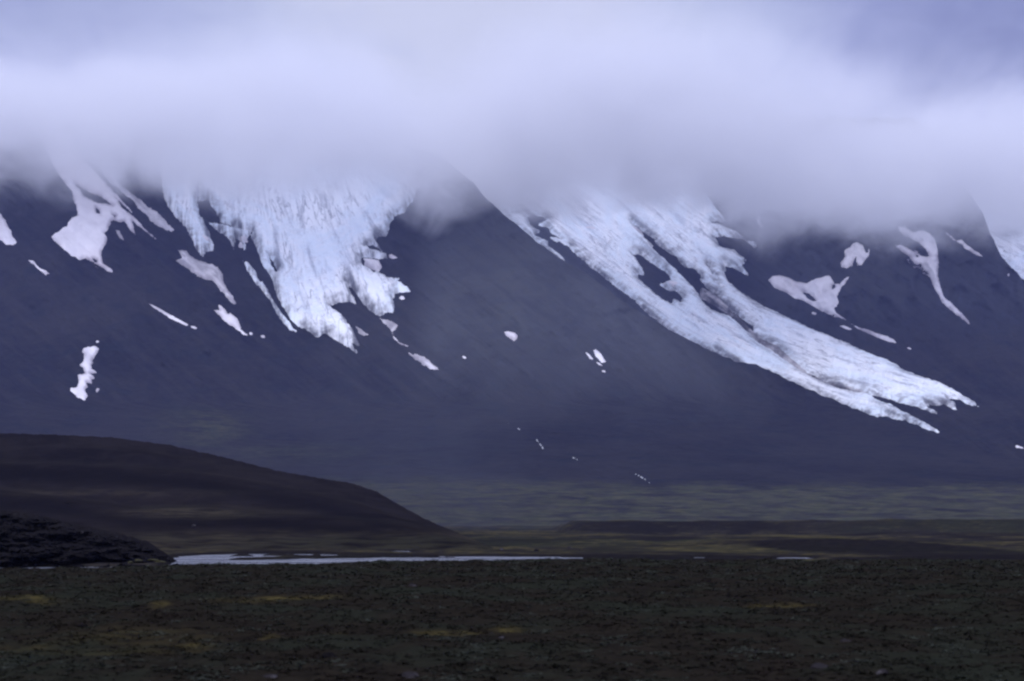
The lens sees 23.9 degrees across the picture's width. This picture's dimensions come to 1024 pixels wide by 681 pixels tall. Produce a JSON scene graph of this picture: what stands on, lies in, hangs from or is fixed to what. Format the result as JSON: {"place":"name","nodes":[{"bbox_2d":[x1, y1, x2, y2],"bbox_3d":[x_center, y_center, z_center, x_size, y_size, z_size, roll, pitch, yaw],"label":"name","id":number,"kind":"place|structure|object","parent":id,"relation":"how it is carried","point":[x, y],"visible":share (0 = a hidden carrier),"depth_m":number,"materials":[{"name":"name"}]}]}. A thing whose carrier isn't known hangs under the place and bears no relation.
{"place":"outdoors","nodes":[
{"label":"outdoors","id":0,"kind":"place"},
{"bbox_2d":[0,433,492,549],"bbox_3d":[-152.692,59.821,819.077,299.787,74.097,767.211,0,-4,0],"label":"hill","id":1,"kind":"structure","parent":0,"point":[157,495],"depth_m":791.76,"materials":[{"name":"brown soil"}]},
{"bbox_2d":[0,554,581,568],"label":"river","id":2,"kind":"structure","parent":0,"point":[212,559],"depth_m":334.98,"materials":[{"name":"grey liquid"}]},
{"bbox_2d":[0,117,1023,526],"bbox_3d":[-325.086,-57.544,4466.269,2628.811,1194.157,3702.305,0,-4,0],"label":"mountain","id":3,"kind":"structure","parent":0,"point":[684,427],"depth_m":4641.92,"materials":[{"name":"grey stone"}]},
{"bbox_2d":[0,214,15,244],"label":"snow patch","id":4,"kind":"object","parent":3,"relation":"on","point":[6,238],"visible":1,"depth_m":5283.61,"materials":[{"name":"white snow"}]},
{"bbox_2d":[29,260,48,274],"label":"snow patch","id":5,"kind":"object","parent":3,"relation":"on","point":[45,272],"visible":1,"depth_m":5118.43,"materials":[{"name":"white snow"}]},
{"bbox_2d":[70,346,98,399],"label":"snow patch","id":6,"kind":"object","parent":3,"relation":"on","point":[87,376],"visible":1,"depth_m":4642.57,"materials":[{"name":"white snow"}]},
{"bbox_2d":[29,119,155,271],"bbox_3d":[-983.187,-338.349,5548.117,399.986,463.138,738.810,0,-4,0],"label":"snow patch","id":7,"kind":"object","parent":3,"relation":"on","point":[81,235],"visible":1,"depth_m":5497.21,"materials":[{"name":"white snow"}]},
{"bbox_2d":[99,165,173,231],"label":"snow patch","id":8,"kind":"object","parent":3,"relation":"on","point":[155,217],"visible":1,"depth_m":5513.26,"materials":[{"name":"white snow"}]},
{"bbox_2d":[150,304,187,325],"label":"snow patch","id":9,"kind":"object","parent":3,"relation":"on","point":[171,316],"visible":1,"depth_m":5017.58,"materials":[{"name":"white snow"}]},
{"bbox_2d":[177,250,235,303],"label":"snow patch","id":10,"kind":"object","parent":3,"relation":"on","point":[206,271],"visible":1,"depth_m":5264.91,"materials":[{"name":"white snow"}]},
{"bbox_2d":[214,305,246,335],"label":"snow patch","id":11,"kind":"object","parent":3,"relation":"on","point":[231,319],"visible":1,"depth_m":5033.60,"materials":[{"name":"white snow"}]},
{"bbox_2d":[160,144,416,352],"bbox_3d":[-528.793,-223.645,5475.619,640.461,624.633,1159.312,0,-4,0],"label":"glacier","id":12,"kind":"object","parent":3,"relation":"on","point":[315,220],"visible":1,"depth_m":5614.32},
{"bbox_2d":[356,327,367,335],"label":"snow patch","id":13,"kind":"object","parent":3,"relation":"on","point":[361,332],"visible":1,"depth_m":5022.23,"materials":[{"name":"white snow"}]},
{"bbox_2d":[363,258,381,271],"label":"snow patch","id":14,"kind":"object","parent":3,"relation":"on","point":[377,262],"visible":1,"depth_m":5319.88,"materials":[{"name":"white snow"}]},
{"bbox_2d":[380,318,397,331],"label":"snow patch","id":15,"kind":"object","parent":3,"relation":"on","point":[391,325],"visible":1,"depth_m":4996.44,"materials":[{"name":"white snow"}]},
{"bbox_2d":[409,353,438,369],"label":"snow patch","id":16,"kind":"object","parent":3,"relation":"on","point":[424,361],"visible":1,"depth_m":4763.95,"materials":[{"name":"white snow"}]},
{"bbox_2d":[504,331,516,340],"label":"snow patch","id":17,"kind":"object","parent":3,"relation":"on","point":[512,336],"visible":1,"depth_m":4770.02,"materials":[{"name":"white snow"}]},
{"bbox_2d":[593,349,605,362],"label":"snow patch","id":18,"kind":"object","parent":3,"relation":"on","point":[598,355],"visible":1,"depth_m":4736.96,"materials":[{"name":"white snow"}]},
{"bbox_2d":[0,558,1023,680],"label":"ground","id":19,"kind":"structure","parent":0,"point":[614,656],"depth_m":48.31,"materials":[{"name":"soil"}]},
{"bbox_2d":[263,674,277,677],"bbox_3d":[-3.101,4.316,30.986,0.193,0.080,0.158,3,-5,-38],"label":"stone","id":20,"kind":"object","parent":19,"relation":"on","point":[271,676],"visible":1,"depth_m":30.94,"materials":[{"name":"grey stone"}]},
{"bbox_2d":[321,652,335,657],"bbox_3d":[-2.649,4.563,34.928,0.220,0.117,0.182,0,-4,5],"label":"stone","id":21,"kind":"object","parent":19,"relation":"on","point":[327,655],"visible":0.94,"depth_m":34.88,"materials":[{"name":"grey stone"}]},
{"bbox_2d":[402,671,418,677],"bbox_3d":[-1.290,4.270,30.796,0.235,0.119,0.223,-1,-5,18],"label":"stone","id":22,"kind":"object","parent":19,"relation":"on","point":[408,674],"visible":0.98,"depth_m":30.71,"materials":[{"name":"grey stone"}]},
{"bbox_2d":[810,663,828,669],"bbox_3d":[4.448,4.732,34.916,0.308,0.147,0.237,-4,-6,42],"label":"stone","id":23,"kind":"object","parent":19,"relation":"on","point":[817,665],"visible":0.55,"depth_m":34.85,"materials":[{"name":"grey stone"}]},
{"bbox_2d":[876,669,887,674],"bbox_3d":[4.926,4.420,32.128,0.184,0.104,0.186,-3,-6,39],"label":"stone","id":24,"kind":"object","parent":19,"relation":"on","point":[883,671],"visible":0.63,"depth_m":32.07,"materials":[{"name":"grey stone"}]},
{"bbox_2d":[0,0,1023,151],"label":"sky","id":25,"kind":"structure","parent":0,"point":[428,75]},
{"bbox_2d":[31,519,1023,566],"bbox_3d":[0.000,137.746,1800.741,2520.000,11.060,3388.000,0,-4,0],"label":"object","id":26,"kind":"structure","parent":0,"point":[978,539],"depth_m":520.79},
{"bbox_2d":[0,510,176,567],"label":"rock outcrop","id":27,"kind":"object","parent":26,"relation":"on","point":[27,539],"visible":0.78,"depth_m":296.16,"materials":[{"name":"stone"}]},
{"bbox_2d":[420,115,1023,460],"bbox_3d":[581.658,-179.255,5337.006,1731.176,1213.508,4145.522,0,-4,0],"label":"mountain","id":28,"kind":"structure","parent":0,"point":[819,197],"depth_m":6035.51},
{"bbox_2d":[444,146,978,432],"bbox_3d":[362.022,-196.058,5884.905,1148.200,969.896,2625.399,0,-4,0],"label":"glacier","id":29,"kind":"object","parent":28,"relation":"on","point":[599,208],"visible":0.94,"depth_m":6402.17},
{"bbox_2d":[768,275,848,319],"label":"snow patch","id":30,"kind":"object","parent":28,"relation":"on","point":[822,292],"visible":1,"depth_m":5884.57,"materials":[{"name":"white snow"}]},
{"bbox_2d":[841,242,869,267],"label":"snow patch","id":31,"kind":"object","parent":28,"relation":"on","point":[856,250],"visible":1,"depth_m":5953.42,"materials":[{"name":"white snow"}]},
{"bbox_2d":[854,325,895,342],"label":"snow patch","id":32,"kind":"object","parent":28,"relation":"on","point":[884,337],"visible":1,"depth_m":5511.71,"materials":[{"name":"white snow"}]},
{"bbox_2d":[896,226,969,323],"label":"snow patch","id":33,"kind":"object","parent":28,"relation":"on","point":[927,241],"visible":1,"depth_m":5781.21,"materials":[{"name":"white snow"}]},
{"bbox_2d":[946,233,982,256],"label":"snow patch","id":34,"kind":"object","parent":28,"relation":"on","point":[966,246],"visible":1,"depth_m":5776.29,"materials":[{"name":"white snow"}]},
{"bbox_2d":[929,132,1023,236],"bbox_3d":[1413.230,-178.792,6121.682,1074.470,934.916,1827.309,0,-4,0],"label":"mountain","id":35,"kind":"structure","parent":0,"point":[981,139],"depth_m":6799.34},
{"bbox_2d":[945,147,1023,278],"bbox_3d":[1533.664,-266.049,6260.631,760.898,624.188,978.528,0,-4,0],"label":"glacier","id":36,"kind":"object","parent":35,"relation":"on","point":[993,177],"visible":0.54,"depth_m":6514.80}
]}

